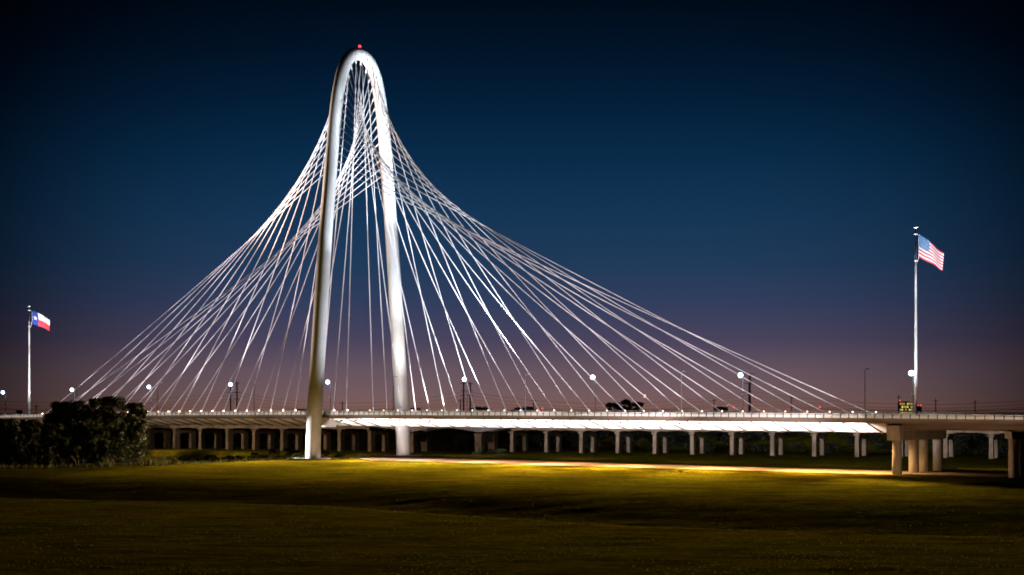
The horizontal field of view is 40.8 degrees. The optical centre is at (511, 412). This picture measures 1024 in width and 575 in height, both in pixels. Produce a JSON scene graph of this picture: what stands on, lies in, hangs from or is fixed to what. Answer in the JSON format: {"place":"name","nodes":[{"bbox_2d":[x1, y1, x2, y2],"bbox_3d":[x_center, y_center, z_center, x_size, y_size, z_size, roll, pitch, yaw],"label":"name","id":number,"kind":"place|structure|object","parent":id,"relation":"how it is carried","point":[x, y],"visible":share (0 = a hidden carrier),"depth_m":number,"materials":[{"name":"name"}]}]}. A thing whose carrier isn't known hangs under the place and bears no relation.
{"place":"outdoors","nodes":[
{"label":"outdoors","id":0,"kind":"place"},
{"bbox_2d":[1,455,251,462],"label":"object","id":1,"kind":"structure","parent":0,"point":[197,459],"depth_m":494.22,"materials":[{"name":"plant"}]},
{"bbox_2d":[0,414,1023,574],"bbox_3d":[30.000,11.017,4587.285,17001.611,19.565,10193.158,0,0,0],"label":"ground","id":2,"kind":"structure","parent":0,"point":[630,517],"depth_m":198.46,"materials":[{"name":"green plant"}]},
{"bbox_2d":[0,418,27,466],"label":"tree","id":3,"kind":"object","parent":2,"relation":"on","point":[10,435],"visible":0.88,"depth_m":351.19,"materials":[{"name":"green plant"}]},
{"bbox_2d":[12,419,46,466],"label":"tree","id":4,"kind":"object","parent":2,"relation":"on","point":[30,426],"visible":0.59,"depth_m":358.76,"materials":[{"name":"green plant"}]},
{"bbox_2d":[35,424,72,466],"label":"tree","id":5,"kind":"object","parent":2,"relation":"on","point":[49,431],"visible":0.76,"depth_m":350.34,"materials":[{"name":"green plant"}]},
{"bbox_2d":[39,401,72,458],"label":"tree","id":6,"kind":"object","parent":2,"relation":"on","point":[57,415],"visible":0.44,"depth_m":400.22,"materials":[{"name":"green plant"}]},
{"bbox_2d":[55,421,94,465],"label":"tree","id":7,"kind":"object","parent":2,"relation":"on","point":[74,429],"visible":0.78,"depth_m":355.09,"materials":[{"name":"green plant"}]},
{"bbox_2d":[65,400,96,462],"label":"tree","id":8,"kind":"object","parent":2,"relation":"on","point":[76,410],"visible":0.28,"depth_m":405.61,"materials":[{"name":"green plant"}]},
{"bbox_2d":[80,398,108,449],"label":"tree","id":9,"kind":"object","parent":2,"relation":"on","point":[94,403],"visible":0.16,"depth_m":409.79,"materials":[{"name":"green plant"}]},
{"bbox_2d":[81,424,112,464],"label":"tree","id":10,"kind":"object","parent":2,"relation":"on","point":[93,432],"visible":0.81,"depth_m":356.49,"materials":[{"name":"green plant"}]},
{"bbox_2d":[96,396,131,460],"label":"tree","id":11,"kind":"object","parent":2,"relation":"on","point":[110,417],"visible":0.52,"depth_m":401.92,"materials":[{"name":"green plant"}]},
{"bbox_2d":[97,426,136,463],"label":"tree","id":12,"kind":"object","parent":2,"relation":"on","point":[116,434],"visible":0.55,"depth_m":362.99,"materials":[{"name":"green plant"}]},
{"bbox_2d":[117,440,147,461],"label":"tree","id":13,"kind":"object","parent":2,"relation":"on","point":[137,448],"visible":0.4,"depth_m":370.88,"materials":[{"name":"green plant"}]},
{"bbox_2d":[122,402,150,459],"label":"tree","id":14,"kind":"object","parent":2,"relation":"on","point":[138,428],"visible":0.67,"depth_m":396.27,"materials":[{"name":"green plant"}]},
{"bbox_2d":[154,456,176,463],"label":"shrub","id":15,"kind":"object","parent":2,"relation":"on","point":[163,459],"visible":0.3,"depth_m":425.19,"materials":[{"name":"green plant"}]},
{"bbox_2d":[172,456,189,462],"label":"shrub","id":16,"kind":"object","parent":2,"relation":"on","point":[180,458],"visible":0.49,"depth_m":438.58,"materials":[{"name":"green plant"}]},
{"bbox_2d":[203,455,216,461],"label":"shrub","id":17,"kind":"object","parent":2,"relation":"on","point":[207,457],"visible":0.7,"depth_m":469.20,"materials":[{"name":"green plant"}]},
{"bbox_2d":[213,457,225,461],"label":"shrub","id":18,"kind":"object","parent":2,"relation":"on","point":[218,459],"visible":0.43,"depth_m":443.81,"materials":[{"name":"green plant"}]},
{"bbox_2d":[224,455,238,461],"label":"shrub","id":19,"kind":"object","parent":2,"relation":"on","point":[231,457],"visible":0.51,"depth_m":449.63,"materials":[{"name":"green plant"}]},
{"bbox_2d":[228,382,239,445],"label":"power mast","id":20,"kind":"object","parent":2,"relation":"on","point":[236,383],"visible":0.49,"depth_m":584.73,"materials":[{"name":"metal"}]},
{"bbox_2d":[0,405,1021,410],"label":"power wire","id":21,"kind":"object","parent":20,"relation":"hanging from","point":[544,409],"visible":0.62,"depth_m":550.82,"materials":[{"name":"black metal"}]},
{"bbox_2d":[0,399,1022,410],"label":"power wire","id":22,"kind":"object","parent":20,"relation":"hanging from","point":[573,409],"visible":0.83,"depth_m":548.44,"materials":[{"name":"black metal"}]},
{"bbox_2d":[9,401,1013,411],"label":"power wire","id":23,"kind":"object","parent":20,"relation":"hanging from","point":[547,409],"visible":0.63,"depth_m":554.39,"materials":[{"name":"black metal"}]},
{"bbox_2d":[7,391,1016,404],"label":"power wire","id":24,"kind":"object","parent":20,"relation":"hanging from","point":[560,402],"visible":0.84,"depth_m":543.34,"materials":[{"name":"black metal"}]},
{"bbox_2d":[15,395,1022,407],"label":"power wire","id":25,"kind":"object","parent":20,"relation":"hanging from","point":[567,406],"visible":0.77,"depth_m":545.39,"materials":[{"name":"black metal"}]},
{"bbox_2d":[237,456,251,460],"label":"shrub","id":26,"kind":"object","parent":2,"relation":"on","point":[243,457],"visible":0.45,"depth_m":451.81,"materials":[{"name":"green plant"}]},
{"bbox_2d":[0,454,508,468],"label":"weeds","id":27,"kind":"object","parent":2,"relation":"on","point":[108,463],"visible":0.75,"depth_m":352.22,"materials":[{"name":"green plant"}]},
{"bbox_2d":[251,452,259,460],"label":"shrub","id":28,"kind":"object","parent":2,"relation":"on","point":[254,454],"visible":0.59,"depth_m":459.93,"materials":[{"name":"green plant"}]},
{"bbox_2d":[253,454,268,460],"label":"shrub","id":29,"kind":"object","parent":2,"relation":"on","point":[265,456],"visible":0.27,"depth_m":450.40,"materials":[{"name":"green plant"}]},
{"bbox_2d":[269,449,281,459],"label":"shrub","id":30,"kind":"object","parent":2,"relation":"on","point":[274,451],"visible":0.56,"depth_m":469.98,"materials":[{"name":"green plant"}]},
{"bbox_2d":[276,447,294,458],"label":"shrub","id":31,"kind":"object","parent":2,"relation":"on","point":[289,453],"visible":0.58,"depth_m":454.35,"materials":[{"name":"green plant"}]},
{"bbox_2d":[294,450,304,457],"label":"shrub","id":32,"kind":"object","parent":2,"relation":"on","point":[296,455],"visible":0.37,"depth_m":449.63,"materials":[{"name":"green plant"}]},
{"bbox_2d":[295,458,330,459],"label":"footing pad","id":33,"kind":"object","parent":2,"relation":"on","point":[312,458],"visible":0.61,"depth_m":399.19,"materials":[{"name":"concrete"}]},
{"bbox_2d":[321,450,329,457],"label":"shrub","id":34,"kind":"object","parent":2,"relation":"on","point":[325,451],"visible":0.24,"depth_m":451.56,"materials":[{"name":"green plant"}]},
{"bbox_2d":[334,453,344,457],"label":"shrub","id":35,"kind":"object","parent":2,"relation":"on","point":[339,454],"visible":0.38,"depth_m":454.45,"materials":[{"name":"green plant"}]},
{"bbox_2d":[384,454,421,455],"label":"footing pad","id":36,"kind":"object","parent":2,"relation":"on","point":[403,455],"visible":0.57,"depth_m":427.34,"materials":[{"name":"concrete"}]},
{"bbox_2d":[460,382,472,431],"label":"power mast","id":37,"kind":"object","parent":2,"relation":"on","point":[463,390],"visible":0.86,"depth_m":559.75,"materials":[{"name":"metal"}]},
{"bbox_2d":[471,406,485,409],"bbox_3d":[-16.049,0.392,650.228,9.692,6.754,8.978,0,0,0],"label":"car","id":38,"kind":"object","parent":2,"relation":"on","point":[479,408],"visible":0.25,"depth_m":647.90,"materials":[{"name":"black metal"}]},
{"bbox_2d":[477,447,488,454],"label":"shrub","id":39,"kind":"object","parent":2,"relation":"on","point":[481,450],"visible":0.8,"depth_m":455.36,"materials":[{"name":"green plant"}]},
{"bbox_2d":[487,449,496,453],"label":"shrub","id":40,"kind":"object","parent":2,"relation":"on","point":[492,451],"visible":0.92,"depth_m":461.46,"materials":[{"name":"green plant"}]},
{"bbox_2d":[495,449,506,453],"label":"shrub","id":41,"kind":"object","parent":2,"relation":"on","point":[499,451],"visible":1,"depth_m":459.25,"materials":[{"name":"green plant"}]},
{"bbox_2d":[0,45,1023,477],"bbox_3d":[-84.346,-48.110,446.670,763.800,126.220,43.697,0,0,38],"label":"cable stayed bridge","id":42,"kind":"structure","parent":2,"relation":"on","point":[894,425],"depth_m":400.96,"materials":[{"name":"paint"}]},
{"bbox_2d":[1,391,5,414],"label":"lamp post","id":43,"kind":"object","parent":42,"relation":"on","point":[2,392],"visible":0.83,"depth_m":559.00,"materials":[{"name":"metal"}]},
{"bbox_2d":[28,306,29,413],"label":"flagpole","id":44,"kind":"object","parent":42,"relation":"on","point":[29,364],"visible":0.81,"depth_m":523.02,"materials":[{"name":"white metal"}]},
{"bbox_2d":[30,310,49,330],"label":"lone star flag","id":45,"kind":"object","parent":44,"relation":"attached to","point":[38,319],"visible":1,"depth_m":523.69,"materials":[{"name":"multicoloured fabric"}]},
{"bbox_2d":[147,385,151,413],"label":"lamp post","id":46,"kind":"object","parent":42,"relation":"on","point":[148,386],"visible":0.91,"depth_m":501.44,"materials":[{"name":"metal"}]},
{"bbox_2d":[157,382,161,414],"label":"lamp post","id":47,"kind":"object","parent":42,"relation":"on","point":[157,397],"visible":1,"depth_m":452.39,"materials":[{"name":"metal"}]},
{"bbox_2d":[229,383,233,411],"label":"lamp post","id":48,"kind":"object","parent":42,"relation":"on","point":[230,384],"visible":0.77,"depth_m":474.24,"materials":[{"name":"metal"}]},
{"bbox_2d":[326,380,330,412],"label":"lamp post","id":49,"kind":"object","parent":42,"relation":"on","point":[327,381],"visible":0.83,"depth_m":445.34,"materials":[{"name":"metal"}]},
{"bbox_2d":[525,373,529,415],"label":"lamp post","id":50,"kind":"object","parent":42,"relation":"on","point":[525,393],"visible":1,"depth_m":359.55,"materials":[{"name":"metal"}]},
{"bbox_2d":[590,375,595,413],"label":"lamp post","id":51,"kind":"object","parent":42,"relation":"on","point":[593,376],"visible":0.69,"depth_m":382.04,"materials":[{"name":"metal"}]},
{"bbox_2d":[681,371,685,416],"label":"lamp post","id":52,"kind":"object","parent":42,"relation":"on","point":[681,392],"visible":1,"depth_m":330.77,"materials":[{"name":"metal"}]},
{"bbox_2d":[738,373,742,410],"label":"lamp post","id":53,"kind":"object","parent":42,"relation":"on","point":[741,374],"visible":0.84,"depth_m":354.01,"materials":[{"name":"metal"}]},
{"bbox_2d":[864,368,868,417],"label":"lamp post","id":54,"kind":"object","parent":42,"relation":"on","point":[864,402],"visible":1,"depth_m":302.37,"materials":[{"name":"metal"}]},
{"bbox_2d":[909,370,913,413],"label":"lamp post","id":55,"kind":"object","parent":42,"relation":"on","point":[911,372],"visible":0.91,"depth_m":326.29,"materials":[{"name":"metal"}]},
{"bbox_2d":[913,227,918,415],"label":"flagpole","id":56,"kind":"object","parent":42,"relation":"on","point":[915,368],"visible":0.91,"depth_m":310.61,"materials":[{"name":"white metal"}]},
{"bbox_2d":[917,232,943,270],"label":"striped flag","id":57,"kind":"object","parent":56,"relation":"attached to","point":[929,251],"visible":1,"depth_m":311.00,"materials":[{"name":"multicoloured fabric"}]},
{"bbox_2d":[29,428,1019,454],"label":"woodland","id":58,"kind":"object","parent":2,"relation":"on","point":[459,442],"visible":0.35,"depth_m":507.42,"materials":[{"name":"green plant"}]},
{"bbox_2d":[522,406,537,409],"bbox_3d":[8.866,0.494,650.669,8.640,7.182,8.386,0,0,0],"label":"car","id":59,"kind":"object","parent":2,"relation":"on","point":[527,408],"visible":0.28,"depth_m":648.16,"materials":[{"name":"black metal"}]},
{"bbox_2d":[118,425,1004,458],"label":"concrete viaduct","id":60,"kind":"object","parent":2,"relation":"on","point":[481,439],"visible":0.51,"depth_m":483.65,"materials":[{"name":"paint"}]},
{"bbox_2d":[605,402,627,411],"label":"tree","id":61,"kind":"object","parent":2,"relation":"on","point":[609,404],"visible":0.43,"depth_m":639.01,"materials":[{"name":"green plant"}]},
{"bbox_2d":[620,398,633,411],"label":"tree","id":62,"kind":"object","parent":2,"relation":"on","point":[625,400],"visible":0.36,"depth_m":643.48,"materials":[{"name":"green plant"}]},
{"bbox_2d":[632,402,643,411],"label":"tree","id":63,"kind":"object","parent":2,"relation":"on","point":[640,404],"visible":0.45,"depth_m":638.60,"materials":[{"name":"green plant"}]},
{"bbox_2d":[715,405,727,411],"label":"building","id":64,"kind":"structure","parent":2,"relation":"on","point":[722,408],"depth_m":1250.00,"materials":[{"name":"metal"}]},
{"bbox_2d":[744,373,754,411],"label":"power mast","id":65,"kind":"object","parent":2,"relation":"on","point":[749,395],"visible":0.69,"depth_m":527.66,"materials":[{"name":"metal"}]},
{"bbox_2d":[899,400,912,412],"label":"office building","id":66,"kind":"structure","parent":2,"relation":"on","point":[905,405],"depth_m":1150.00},
{"bbox_2d":[917,406,921,412],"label":"office building","id":67,"kind":"structure","parent":2,"relation":"on","point":[919,409],"depth_m":1190.00,"materials":[{"name":"metal"}]},
{"bbox_2d":[0,0,1023,413],"label":"sky","id":68,"kind":"structure","parent":0,"point":[756,178],"materials":[{"name":"blue"}]},
{"bbox_2d":[358,458,1007,476],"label":"path","id":69,"kind":"structure","parent":0,"point":[527,462],"depth_m":344.19,"materials":[{"name":"beige concrete"}]}
]}

